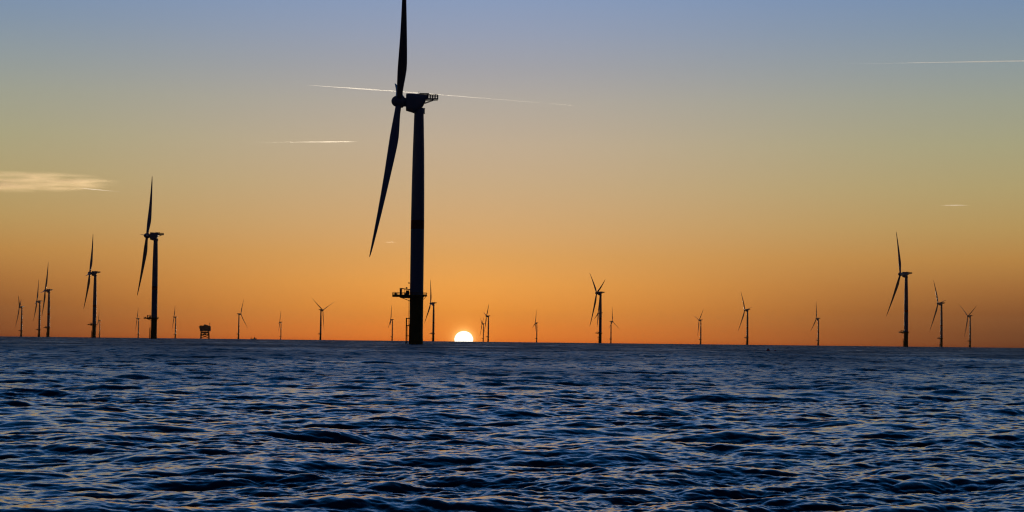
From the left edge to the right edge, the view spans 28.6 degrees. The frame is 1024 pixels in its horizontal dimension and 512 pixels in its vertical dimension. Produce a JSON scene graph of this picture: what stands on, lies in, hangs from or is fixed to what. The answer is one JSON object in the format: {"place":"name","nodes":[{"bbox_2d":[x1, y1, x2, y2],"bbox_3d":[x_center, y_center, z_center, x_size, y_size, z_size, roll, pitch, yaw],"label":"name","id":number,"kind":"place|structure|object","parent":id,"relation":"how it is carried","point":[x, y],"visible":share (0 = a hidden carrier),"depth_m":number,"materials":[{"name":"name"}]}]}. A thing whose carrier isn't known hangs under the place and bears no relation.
{"place":"outdoors","nodes":[
{"label":"outdoors","id":0,"kind":"place"},
{"bbox_2d":[454,331,472,341],"bbox_3d":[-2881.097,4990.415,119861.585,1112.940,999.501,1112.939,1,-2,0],"label":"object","id":1,"kind":"object","parent":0,"point":[464,336],"visible":0.56,"depth_m":119449.07,"materials":[{"name":"white"}]},
{"bbox_2d":[0,336,1023,511],"bbox_3d":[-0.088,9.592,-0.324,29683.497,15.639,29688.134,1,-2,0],"label":"sea","id":2,"kind":"structure","parent":0,"point":[96,424],"depth_m":50.67,"materials":[{"name":"blue liquid"}]},
{"bbox_2d":[15,297,23,336],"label":"wind turbine","id":3,"kind":"object","parent":2,"relation":"in","point":[20,306],"visible":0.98,"depth_m":7583.05,"materials":[{"name":"black metal"}]},
{"bbox_2d":[33,279,41,336],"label":"wind turbine","id":4,"kind":"object","parent":2,"relation":"in","point":[38,301],"visible":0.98,"depth_m":6354.62,"materials":[{"name":"black metal"}]},
{"bbox_2d":[41,268,51,336],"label":"wind turbine","id":5,"kind":"object","parent":2,"relation":"in","point":[47,327],"visible":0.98,"depth_m":4834.25,"materials":[{"name":"black metal"}]},
{"bbox_2d":[84,238,99,337],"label":"wind turbine","id":6,"kind":"object","parent":2,"relation":"in","point":[93,322],"visible":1,"depth_m":3478.68,"materials":[{"name":"black metal"}]},
{"bbox_2d":[135,313,139,337],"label":"wind turbine","id":7,"kind":"object","parent":2,"relation":"in","point":[138,325],"visible":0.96,"depth_m":11381.65,"materials":[{"name":"black metal"}]},
{"bbox_2d":[137,181,163,338],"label":"wind turbine","id":8,"kind":"object","parent":2,"relation":"in","point":[153,236],"visible":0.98,"depth_m":2173.35,"materials":[{"name":"black metal"}]},
{"bbox_2d":[172,310,176,337],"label":"wind turbine","id":9,"kind":"object","parent":2,"relation":"in","point":[175,324],"visible":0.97,"depth_m":10446.79,"materials":[{"name":"black metal"}]},
{"bbox_2d":[199,323,210,338],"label":"offshore substation","id":10,"kind":"object","parent":2,"relation":"in","point":[204,328],"visible":0.98,"depth_m":6410.05,"materials":[{"name":"black metal"}]},
{"bbox_2d":[233,300,247,338],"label":"wind turbine","id":11,"kind":"object","parent":2,"relation":"in","point":[238,322],"visible":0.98,"depth_m":8931.72,"materials":[{"name":"black metal"}]},
{"bbox_2d":[315,302,330,339],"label":"wind turbine","id":12,"kind":"object","parent":2,"relation":"in","point":[321,309],"visible":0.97,"depth_m":7492.35,"materials":[{"name":"black metal"}]},
{"bbox_2d":[388,305,393,340],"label":"wind turbine","id":13,"kind":"object","parent":2,"relation":"in","point":[392,323],"visible":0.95,"depth_m":10533.80,"materials":[{"name":"black metal"}]},
{"bbox_2d":[369,0,437,343],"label":"wind turbine","id":14,"kind":"object","parent":2,"relation":"in","point":[412,103],"visible":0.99,"depth_m":918.88,"materials":[{"name":"black metal"}]},
{"bbox_2d":[424,280,436,340],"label":"wind turbine","id":15,"kind":"object","parent":2,"relation":"in","point":[433,320],"visible":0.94,"depth_m":5933.72,"materials":[{"name":"black metal"}]},
{"bbox_2d":[480,318,484,341],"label":"wind turbine","id":16,"kind":"object","parent":2,"relation":"in","point":[483,330],"visible":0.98,"depth_m":12198.89,"materials":[{"name":"black metal"}]},
{"bbox_2d":[484,305,488,341],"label":"wind turbine","id":17,"kind":"object","parent":2,"relation":"in","point":[488,324],"visible":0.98,"depth_m":8704.66,"materials":[{"name":"black metal"}]},
{"bbox_2d":[532,319,536,341],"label":"wind turbine","id":18,"kind":"object","parent":2,"relation":"in","point":[535,324],"visible":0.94,"depth_m":11382.34,"materials":[{"name":"black metal"}]},
{"bbox_2d":[590,274,604,342],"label":"wind turbine","id":19,"kind":"object","parent":2,"relation":"in","point":[600,315],"visible":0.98,"depth_m":4480.82,"materials":[{"name":"black metal"}]},
{"bbox_2d":[609,313,615,342],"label":"wind turbine","id":20,"kind":"object","parent":2,"relation":"in","point":[610,338],"visible":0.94,"depth_m":10237.11,"materials":[{"name":"black metal"}]},
{"bbox_2d":[697,311,702,343],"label":"wind turbine","id":21,"kind":"object","parent":2,"relation":"in","point":[699,319],"visible":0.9,"depth_m":9260.40,"materials":[{"name":"black metal"}]},
{"bbox_2d":[738,294,751,344],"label":"wind turbine","id":22,"kind":"object","parent":2,"relation":"in","point":[746,310],"visible":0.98,"depth_m":6458.99,"materials":[{"name":"black metal"}]},
{"bbox_2d":[811,306,818,345],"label":"wind turbine","id":23,"kind":"object","parent":2,"relation":"in","point":[816,318],"visible":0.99,"depth_m":8282.43,"materials":[{"name":"black metal"}]},
{"bbox_2d":[886,232,911,346],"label":"wind turbine","id":24,"kind":"object","parent":2,"relation":"in","point":[905,330],"visible":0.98,"depth_m":3086.16,"materials":[{"name":"black metal"}]},
{"bbox_2d":[930,280,944,346],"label":"wind turbine","id":25,"kind":"object","parent":2,"relation":"in","point":[941,324],"visible":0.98,"depth_m":5174.08,"materials":[{"name":"black metal"}]},
{"bbox_2d":[961,307,974,346],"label":"wind turbine","id":26,"kind":"object","parent":2,"relation":"in","point":[969,316],"visible":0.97,"depth_m":7173.49,"materials":[{"name":"black metal"}]},
{"bbox_2d":[0,0,1023,347],"label":"sky","id":27,"kind":"structure","parent":0,"point":[689,158],"materials":[{"name":"orange"}]}
]}

